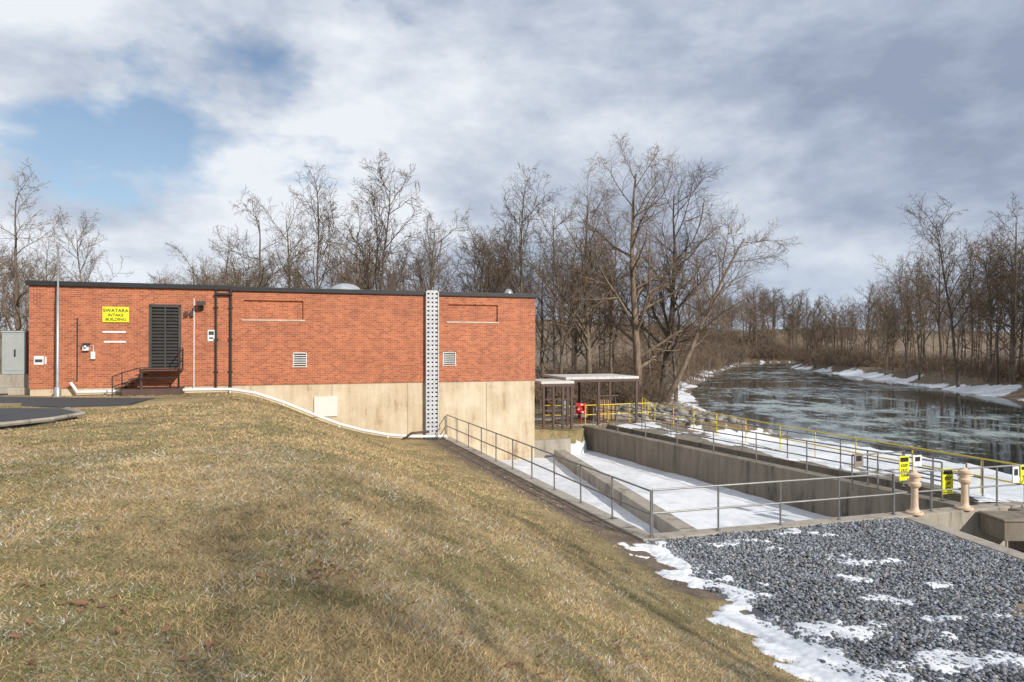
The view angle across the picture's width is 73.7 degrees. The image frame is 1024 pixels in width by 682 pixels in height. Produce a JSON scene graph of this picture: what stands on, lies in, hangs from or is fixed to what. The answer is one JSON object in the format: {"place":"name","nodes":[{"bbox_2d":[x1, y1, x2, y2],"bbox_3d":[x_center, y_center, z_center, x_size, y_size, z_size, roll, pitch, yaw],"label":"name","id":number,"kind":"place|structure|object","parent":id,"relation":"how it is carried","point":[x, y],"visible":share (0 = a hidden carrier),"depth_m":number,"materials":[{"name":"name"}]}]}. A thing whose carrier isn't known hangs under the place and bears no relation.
{"place":"outdoors","nodes":[
{"label":"outdoors","id":0,"kind":"place"},
{"bbox_2d":[0,408,76,429],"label":"driveway","id":1,"kind":"structure","parent":0,"point":[11,414],"depth_m":17.16,"materials":[{"name":"grey asphalt"}]},
{"bbox_2d":[0,407,85,426],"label":"driveway kerb","id":2,"kind":"structure","parent":1,"relation":"on","point":[47,419],"depth_m":16.25,"materials":[{"name":"grey concrete"}]},
{"bbox_2d":[0,393,154,407],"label":"access road","id":3,"kind":"structure","parent":0,"point":[58,402],"depth_m":24.34,"materials":[{"name":"grey asphalt"}]},
{"bbox_2d":[0,331,29,394],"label":"electrical cabinet","id":4,"kind":"object","parent":3,"relation":"on","point":[14,377],"visible":0.63,"depth_m":28.60,"materials":[{"name":"grey metal"}]},
{"bbox_2d":[330,283,360,289],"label":"roof vent dome","id":5,"kind":"structure","parent":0,"point":[344,286],"depth_m":33.50,"materials":[{"name":"white plastic"}]},
{"bbox_2d":[0,320,1023,681],"bbox_3d":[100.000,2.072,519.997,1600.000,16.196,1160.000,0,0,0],"label":"terrain","id":6,"kind":"structure","parent":0,"point":[652,478],"depth_m":8.90,"materials":[{"name":"beige plant"}]},
{"bbox_2d":[0,158,78,331],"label":"bare tree","id":7,"kind":"object","parent":6,"relation":"on","point":[15,271],"visible":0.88,"depth_m":45.51,"materials":[{"name":"brown plant"}]},
{"bbox_2d":[54,244,60,396],"bbox_3d":[-18.352,-0.798,27.588,0.260,6.280,0.247,0,0,0],"label":"mast pole","id":8,"kind":"object","parent":6,"relation":"on","point":[57,390],"visible":0.93,"depth_m":27.55,"materials":[{"name":"metal"}]},
{"bbox_2d":[43,209,133,281],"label":"bare tree","id":9,"kind":"object","parent":6,"relation":"on","point":[82,244],"visible":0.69,"depth_m":48.99,"materials":[{"name":"brown plant"}]},
{"bbox_2d":[112,347,183,396],"bbox_3d":[-14.807,1.281,28.094,2.729,2.029,1.044,0,0,-42],"label":"landing rail","id":10,"kind":"object","parent":6,"relation":"on","point":[139,378],"visible":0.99,"depth_m":27.87,"materials":[{"name":"black metal"}]},
{"bbox_2d":[114,368,184,395],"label":"door steps","id":11,"kind":"structure","parent":6,"relation":"on","point":[150,391],"depth_m":28.09,"materials":[{"name":"brown metal"}]},
{"bbox_2d":[159,240,219,284],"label":"bare tree","id":12,"kind":"object","parent":6,"relation":"on","point":[193,275],"visible":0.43,"depth_m":53.00,"materials":[{"name":"brown plant"}]},
{"bbox_2d":[195,224,258,286],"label":"bare tree","id":13,"kind":"object","parent":6,"relation":"on","point":[225,278],"visible":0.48,"depth_m":50.26,"materials":[{"name":"brown plant"}]},
{"bbox_2d":[206,184,307,287],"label":"bare tree","id":14,"kind":"object","parent":6,"relation":"on","point":[269,277],"visible":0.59,"depth_m":49.76,"materials":[{"name":"brown plant"}]},
{"bbox_2d":[69,382,446,439],"bbox_3d":[-10.568,3.296,30.179,15.735,3.244,0.264,0,0,-17],"label":"drain pipe","id":15,"kind":"object","parent":6,"relation":"on","point":[409,435],"visible":0.73,"depth_m":30.39,"materials":[{"name":"white paint"}]},
{"bbox_2d":[30,380,534,459],"bbox_3d":[-11.077,4.501,36.776,21.800,4.998,11.930,0,0,-18],"label":"concrete foundation","id":16,"kind":"object","parent":6,"relation":"on","point":[395,408],"visible":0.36,"depth_m":32.73,"materials":[{"name":"beige concrete"}]},
{"bbox_2d":[29,285,534,388],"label":"brick walls","id":17,"kind":"structure","parent":16,"relation":"on","point":[338,338],"depth_m":30.75,"materials":[{"name":"red brick"}]},
{"bbox_2d":[82,345,95,358],"bbox_3d":[-17.501,0.421,28.213,0.450,0.650,0.310,0,0,-18],"label":"entry lamp","id":18,"kind":"object","parent":17,"relation":"attached to","point":[86,348],"visible":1,"depth_m":28.25,"materials":[{"name":"white paint"}]},
{"bbox_2d":[102,307,128,321],"bbox_3d":[-16.623,-1.111,28.644,0.980,0.640,0.031,0,0,-18],"label":"building sign","id":19,"kind":"object","parent":17,"relation":"attached to","point":[114,316],"visible":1,"depth_m":28.63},
{"bbox_2d":[105,318,125,320],"bbox_3d":[-16.617,-0.909,28.623,0.753,0.126,0.008,0,0,-18],"label":"lettering","id":20,"kind":"object","parent":19,"relation":"attached to","point":[111,319],"visible":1,"depth_m":28.60,"materials":[{"name":"paint"}]},
{"bbox_2d":[103,309,127,311],"bbox_3d":[-16.613,-1.279,28.627,0.944,0.148,0.010,0,0,-18],"label":"lettering","id":21,"kind":"object","parent":19,"relation":"attached to","point":[116,310],"visible":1,"depth_m":28.63,"materials":[{"name":"black paint"}]},
{"bbox_2d":[34,330,214,364],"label":"wall plaques","id":22,"kind":"object","parent":17,"relation":"attached to","point":[42,358],"depth_m":28.58,"materials":[{"name":"white paint"}]},
{"bbox_2d":[35,331,213,361],"bbox_3d":[-16.200,0.220,28.773,6.690,1.300,0.013,0,0,-18],"label":"plaque lettering","id":23,"kind":"object","parent":22,"relation":"attached to","point":[210,333],"visible":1,"depth_m":29.76},
{"bbox_2d":[77,290,232,387],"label":"downspouts","id":24,"kind":"object","parent":17,"relation":"attached to","point":[230,339],"visible":0.89,"depth_m":29.89,"materials":[{"name":"black metal"}]},
{"bbox_2d":[149,304,180,366],"bbox_3d":[-14.883,-0.217,29.317,1.250,2.700,0.180,0,0,-18],"label":"louvre door","id":25,"kind":"structure","parent":17,"relation":"attached to","point":[164,332],"depth_m":29.29,"materials":[{"name":"black metal"}]},
{"bbox_2d":[193,298,194,387],"bbox_3d":[-13.764,0.130,29.544,0.041,3.950,0.041,0,0,4],"label":"white conduit","id":26,"kind":"object","parent":17,"relation":"attached to","point":[193,339],"visible":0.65,"depth_m":29.54,"materials":[{"name":"paint"}]},
{"bbox_2d":[25,280,537,297],"bbox_3d":[-11.072,-2.280,36.804,22.060,0.240,12.220,0,0,-18],"label":"roof coping","id":27,"kind":"object","parent":17,"relation":"on","point":[205,287],"visible":0.59,"depth_m":30.37,"materials":[{"name":"black metal"}]},
{"bbox_2d":[184,294,552,316],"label":"floodlights","id":28,"kind":"object","parent":17,"relation":"attached to","point":[201,304],"visible":1,"depth_m":29.45,"materials":[{"name":"metal"}]},
{"bbox_2d":[242,319,498,366],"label":"stone sills","id":29,"kind":"structure","parent":17,"relation":"attached to","point":[304,320],"depth_m":30.90,"materials":[{"name":"stone"}]},
{"bbox_2d":[293,352,455,365],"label":"wall vents","id":30,"kind":"object","parent":17,"relation":"attached to","point":[300,358],"depth_m":31.09,"materials":[{"name":"grey metal"}]},
{"bbox_2d":[314,396,336,416],"bbox_3d":[-8.542,3.006,31.299,1.030,0.920,0.065,0,0,-18],"label":"access panel","id":31,"kind":"object","parent":16,"relation":"attached to","point":[325,406],"visible":1,"depth_m":31.28,"materials":[{"name":"beige metal"}]},
{"bbox_2d":[250,382,486,453],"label":"foundation joints","id":32,"kind":"object","parent":16,"relation":"attached to","point":[486,416],"visible":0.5,"depth_m":33.70,"materials":[{"name":"beige concrete"}]},
{"bbox_2d":[239,185,345,288],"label":"bare tree","id":33,"kind":"object","parent":6,"relation":"on","point":[288,281],"visible":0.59,"depth_m":50.71,"materials":[{"name":"brown plant"}]},
{"bbox_2d":[267,164,356,288],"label":"bare tree","id":34,"kind":"object","parent":6,"relation":"on","point":[326,223],"visible":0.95,"depth_m":50.85,"materials":[{"name":"brown plant"}]},
{"bbox_2d":[314,149,426,289],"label":"bare tree","id":35,"kind":"object","parent":6,"relation":"on","point":[387,221],"visible":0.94,"depth_m":51.41,"materials":[{"name":"brown plant"}]},
{"bbox_2d":[292,195,448,290],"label":"bare tree","id":36,"kind":"object","parent":6,"relation":"on","point":[349,264],"visible":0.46,"depth_m":53.21,"materials":[{"name":"brown plant"}]},
{"bbox_2d":[9,426,745,681],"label":"fallen leaves","id":37,"kind":"object","parent":6,"relation":"on","point":[118,630],"visible":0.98,"depth_m":4.73,"materials":[{"name":"brown plant"}]},
{"bbox_2d":[0,218,784,387],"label":"distant tree line","id":38,"kind":"object","parent":6,"relation":"on","point":[573,334],"visible":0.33,"depth_m":76.50,"materials":[{"name":"brown plant"}]},
{"bbox_2d":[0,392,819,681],"bbox_3d":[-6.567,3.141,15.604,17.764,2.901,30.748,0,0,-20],"label":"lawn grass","id":39,"kind":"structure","parent":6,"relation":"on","point":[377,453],"depth_m":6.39,"materials":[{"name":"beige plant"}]},
{"bbox_2d":[364,207,475,291],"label":"bare tree","id":40,"kind":"object","parent":6,"relation":"on","point":[419,275],"visible":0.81,"depth_m":51.06,"materials":[{"name":"brown plant"}]},
{"bbox_2d":[425,290,438,438],"bbox_3d":[-3.826,1.149,32.703,0.620,7.150,0.200,0,0,-18],"label":"cable tray","id":41,"kind":"object","parent":6,"relation":"on","point":[431,363],"visible":0.99,"depth_m":32.66,"materials":[{"name":"paint"}]},
{"bbox_2d":[435,211,543,300],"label":"bare tree","id":42,"kind":"object","parent":6,"relation":"on","point":[481,271],"visible":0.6,"depth_m":53.91,"materials":[{"name":"brown plant"}]},
{"bbox_2d":[475,160,588,313],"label":"bare tree","id":43,"kind":"object","parent":6,"relation":"on","point":[521,242],"visible":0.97,"depth_m":52.28,"materials":[{"name":"brown plant"}]},
{"bbox_2d":[442,437,657,541],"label":"channel wall","id":44,"kind":"structure","parent":6,"relation":"on","point":[630,529],"depth_m":20.00,"materials":[{"name":"grey concrete"}]},
{"bbox_2d":[446,414,652,537],"bbox_3d":[0.025,4.035,24.350,0.108,1.094,18.490,0,0,-20],"label":"metal railing","id":45,"kind":"object","parent":44,"relation":"on","point":[580,483],"visible":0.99,"depth_m":20.28,"materials":[{"name":"grey metal"}]},
{"bbox_2d":[535,437,570,457],"bbox_3d":[2.267,6.022,36.307,1.849,1.950,3.902,0,0,7],"label":"intake ledge","id":46,"kind":"object","parent":6,"relation":"on","point":[550,445],"visible":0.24,"depth_m":34.79,"materials":[{"name":"grey concrete"}]},
{"bbox_2d":[557,401,565,414],"bbox_3d":[2.800,4.020,38.441,0.500,1.300,0.370,0,0,0],"label":"control box","id":47,"kind":"object","parent":6,"relation":"on","point":[558,407],"visible":0.56,"depth_m":38.26,"materials":[{"name":"grey metal"}]},
{"bbox_2d":[508,190,629,389],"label":"bare tree","id":48,"kind":"object","parent":6,"relation":"on","point":[560,332],"visible":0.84,"depth_m":54.68,"materials":[{"name":"brown plant"}]},
{"bbox_2d":[576,403,586,422],"bbox_3d":[3.938,4.077,38.611,0.600,1.099,0.225,0,0,-18],"label":"rescue buoy","id":49,"kind":"object","parent":6,"relation":"on","point":[580,408],"visible":0.86,"depth_m":38.59,"materials":[{"name":"red paint"}]},
{"bbox_2d":[514,163,651,373],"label":"bare tree","id":50,"kind":"object","parent":6,"relation":"on","point":[583,329],"visible":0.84,"depth_m":56.31,"materials":[{"name":"brown plant"}]},
{"bbox_2d":[534,374,638,428],"bbox_3d":[3.878,3.597,39.489,6.250,3.160,4.620,0,0,-17],"label":"steel shelter","id":51,"kind":"object","parent":6,"relation":"on","point":[553,381],"visible":0.84,"depth_m":38.14,"materials":[{"name":"metal"}]},
{"bbox_2d":[535,413,650,425],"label":"screen deck","id":52,"kind":"structure","parent":6,"relation":"on","point":[538,418],"depth_m":41.25,"materials":[{"name":"metal"}]},
{"bbox_2d":[545,405,569,415],"bbox_3d":[2.500,4.121,38.025,1.718,1.094,0.115,0,0,4],"label":"yellow railing","id":53,"kind":"object","parent":52,"relation":"on","point":[555,405],"visible":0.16,"depth_m":38.01,"materials":[{"name":"metal"}]},
{"bbox_2d":[584,397,650,424],"bbox_3d":[7.158,4.136,40.402,2.374,1.094,7.334,0,0,37],"label":"yellow railing","id":54,"kind":"object","parent":52,"relation":"on","point":[642,403],"visible":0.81,"depth_m":38.96,"materials":[{"name":"metal"}]},
{"bbox_2d":[559,200,645,382],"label":"bare tree","id":55,"kind":"object","parent":6,"relation":"on","point":[609,303],"visible":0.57,"depth_m":58.10,"materials":[{"name":"brown plant"}]},
{"bbox_2d":[554,450,696,532],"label":"channel divider wall","id":56,"kind":"structure","parent":6,"relation":"on","point":[663,522],"depth_m":24.13,"materials":[{"name":"grey concrete"}]},
{"bbox_2d":[529,133,742,390],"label":"bare tree","id":57,"kind":"object","parent":6,"relation":"on","point":[635,340],"visible":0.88,"depth_m":54.48,"materials":[{"name":"brown plant"}]},
{"bbox_2d":[605,217,725,401],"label":"bare tree","id":58,"kind":"object","parent":6,"relation":"on","point":[674,362],"visible":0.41,"depth_m":60.74,"materials":[{"name":"brown plant"}]},
{"bbox_2d":[599,155,748,397],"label":"bare tree","id":59,"kind":"object","parent":6,"relation":"on","point":[673,302],"visible":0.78,"depth_m":57.41,"materials":[{"name":"brown plant"}]},
{"bbox_2d":[613,397,784,435],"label":"riprap rocks","id":60,"kind":"object","parent":6,"relation":"on","point":[661,408],"visible":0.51,"depth_m":44.37,"materials":[{"name":"stone"}]},
{"bbox_2d":[662,204,802,401],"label":"leaning tree","id":61,"kind":"object","parent":6,"relation":"on","point":[699,329],"visible":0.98,"depth_m":53.28,"materials":[{"name":"brown plant"}]},
{"bbox_2d":[583,425,959,516],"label":"intake wall","id":62,"kind":"structure","parent":6,"relation":"on","point":[709,466],"depth_m":25.84,"materials":[{"name":"concrete"}]},
{"bbox_2d":[592,407,943,499],"bbox_3d":[8.377,4.060,28.375,0.108,1.094,19.402,0,0,-24],"label":"metal railing","id":63,"kind":"object","parent":62,"relation":"on","point":[756,446],"visible":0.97,"depth_m":25.64,"materials":[{"name":"grey metal"}]},
{"bbox_2d":[850,451,966,493],"bbox_3d":[11.679,4.009,20.134,2.102,1.094,2.293,0,0,-18],"label":"metal railing","id":64,"kind":"object","parent":62,"relation":"on","point":[878,470],"visible":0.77,"depth_m":20.87,"materials":[{"name":"grey metal"}]},
{"bbox_2d":[853,453,862,466],"bbox_3d":[10.598,3.651,20.884,0.350,0.400,0.047,0,0,-18],"label":"warning sign","id":65,"kind":"object","parent":64,"relation":"attached to","point":[858,460],"visible":1,"depth_m":20.86,"materials":[{"name":"metal"}]},
{"bbox_2d":[898,456,908,480],"bbox_3d":[11.298,3.663,19.684,0.360,0.700,0.047,0,0,-18],"label":"warning sign","id":66,"kind":"object","parent":64,"relation":"attached to","point":[903,463],"visible":0.92,"depth_m":19.66,"materials":[{"name":"metal"}]},
{"bbox_2d":[912,455,921,466],"bbox_3d":[11.798,3.484,19.885,0.320,0.320,0.047,0,0,-18],"label":"warning sign","id":67,"kind":"object","parent":64,"relation":"attached to","point":[917,460],"visible":1,"depth_m":19.86,"materials":[{"name":"white paint"}]},
{"bbox_2d":[534,327,1023,410],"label":"underbrush","id":68,"kind":"object","parent":6,"relation":"on","point":[740,354],"visible":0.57,"depth_m":99.51,"materials":[{"name":"brown plant"}]},
{"bbox_2d":[608,423,1023,550],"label":"walkway deck","id":69,"kind":"structure","parent":6,"relation":"on","point":[736,450],"depth_m":27.02,"materials":[{"name":"concrete"}]},
{"bbox_2d":[615,405,983,495],"bbox_3d":[9.888,4.096,29.275,0.107,1.094,20.006,0,0,-24],"label":"metal railing","id":70,"kind":"object","parent":69,"relation":"on","point":[840,453],"visible":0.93,"depth_m":26.03,"materials":[{"name":"metal"}]},
{"bbox_2d":[613,422,1010,501],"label":"walkway snow","id":71,"kind":"structure","parent":69,"relation":"on","point":[974,495],"depth_m":27.56,"materials":[{"name":"white snow"}]},
{"bbox_2d":[654,404,1018,493],"bbox_3d":[11.722,4.100,28.273,0.370,1.094,23.739,0,0,-16],"label":"yellow railing","id":72,"kind":"object","parent":69,"relation":"on","point":[855,438],"visible":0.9,"depth_m":25.52,"materials":[{"name":"metal"}]},
{"bbox_2d":[1019,465,1023,483],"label":"warning sign","id":73,"kind":"object","parent":72,"relation":"attached to","point":[1021,481],"visible":1,"depth_m":19.02,"materials":[{"name":"metal"}]},
{"bbox_2d":[645,221,1023,383],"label":"bank tree line","id":74,"kind":"object","parent":6,"relation":"on","point":[889,321],"visible":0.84,"depth_m":117.11,"materials":[{"name":"brown plant"}]},
{"bbox_2d":[648,501,1023,546],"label":"channel wall","id":75,"kind":"structure","parent":6,"relation":"on","point":[968,522],"depth_m":18.01,"materials":[{"name":"grey concrete"}]},
{"bbox_2d":[652,473,895,536],"bbox_3d":[6.625,3.988,16.850,7.165,1.094,0.110,0,0,-17],"label":"metal railing","id":76,"kind":"object","parent":75,"relation":"on","point":[779,502],"visible":0.99,"depth_m":16.83,"materials":[{"name":"grey metal"}]},
{"bbox_2d":[905,470,923,515],"bbox_3d":[10.605,3.972,17.976,0.430,1.140,0.420,0,0,0],"label":"valve pedestal","id":77,"kind":"object","parent":75,"relation":"on","point":[914,482],"visible":1,"depth_m":17.89,"materials":[{"name":"beige paint"}]},
{"bbox_2d":[890,464,1023,513],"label":"metal railing","id":78,"kind":"object","parent":75,"relation":"on","point":[996,485],"visible":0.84,"depth_m":18.46,"materials":[{"name":"grey metal"}]},
{"bbox_2d":[942,468,952,493],"bbox_3d":[11.948,3.837,18.733,0.380,0.700,0.047,0,0,-18],"label":"warning sign","id":79,"kind":"object","parent":78,"relation":"attached to","point":[947,479],"visible":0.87,"depth_m":18.71,"materials":[{"name":"metal"}]},
{"bbox_2d":[1011,466,1018,482],"bbox_3d":[13.998,3.714,18.983,0.240,0.450,0.047,0,0,-18],"label":"warning sign","id":80,"kind":"object","parent":78,"relation":"attached to","point":[1015,474],"visible":1,"depth_m":18.96,"materials":[{"name":"white paint"}]},
{"bbox_2d":[955,467,973,510],"bbox_3d":[12.255,3.975,18.476,0.430,1.140,0.420,0,0,0],"label":"valve pedestal","id":81,"kind":"object","parent":75,"relation":"on","point":[964,479],"visible":1,"depth_m":18.39,"materials":[{"name":"beige paint"}]},
{"bbox_2d":[978,511,1023,540],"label":"gate housing","id":82,"kind":"object","parent":75,"relation":"attached to","point":[1005,525],"visible":1,"depth_m":17.68,"materials":[{"name":"concrete"}]},
{"bbox_2d":[867,250,949,378],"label":"bare tree","id":83,"kind":"object","parent":6,"relation":"on","point":[903,321],"visible":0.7,"depth_m":108.74,"materials":[{"name":"brown plant"}]},
{"bbox_2d":[896,221,969,380],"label":"bare tree","id":84,"kind":"object","parent":6,"relation":"on","point":[939,335],"visible":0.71,"depth_m":94.85,"materials":[{"name":"brown plant"}]},
{"bbox_2d":[893,192,1004,386],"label":"bare tree","id":85,"kind":"object","parent":6,"relation":"on","point":[954,264],"visible":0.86,"depth_m":88.57,"materials":[{"name":"brown plant"}]},
{"bbox_2d":[905,517,1023,560],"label":"channel wall","id":86,"kind":"structure","parent":6,"relation":"on","point":[1016,554],"depth_m":15.82,"materials":[{"name":"grey concrete"}]},
{"bbox_2d":[929,192,1023,383],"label":"bare tree","id":87,"kind":"object","parent":6,"relation":"on","point":[1014,343],"visible":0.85,"depth_m":78.64,"materials":[{"name":"brown plant"}]},
{"bbox_2d":[994,223,1023,329],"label":"bare tree","id":88,"kind":"object","parent":6,"relation":"on","point":[1018,291],"visible":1,"depth_m":72.77,"materials":[{"name":"brown plant"}]},
{"bbox_2d":[0,0,1023,332],"label":"sky","id":89,"kind":"structure","parent":0,"point":[156,117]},
{"bbox_2d":[587,393,619,420],"bbox_3d":[5.464,3.830,40.011,1.812,1.600,1.090,0,0,-18],"label":"screen cleaning machine","id":90,"kind":"object","parent":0,"point":[602,411],"visible":0.75,"depth_m":39.58,"materials":[{"name":"beige metal"}]},
{"bbox_2d":[645,517,1023,681],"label":"gravel","id":91,"kind":"structure","parent":0,"point":[933,631],"depth_m":12.61,"materials":[{"name":"grey gravel"}]},
{"bbox_2d":[618,528,1023,681],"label":"snow patch","id":92,"kind":"object","parent":91,"relation":"on","point":[801,651],"visible":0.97,"depth_m":10.50,"materials":[{"name":"white snow"}]},
{"bbox_2d":[690,362,1023,476],"bbox_3d":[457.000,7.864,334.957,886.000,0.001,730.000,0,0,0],"label":"river water","id":93,"kind":"structure","parent":0,"point":[948,421],"depth_m":60.38,"materials":[{"name":"grey liquid"}]}
]}

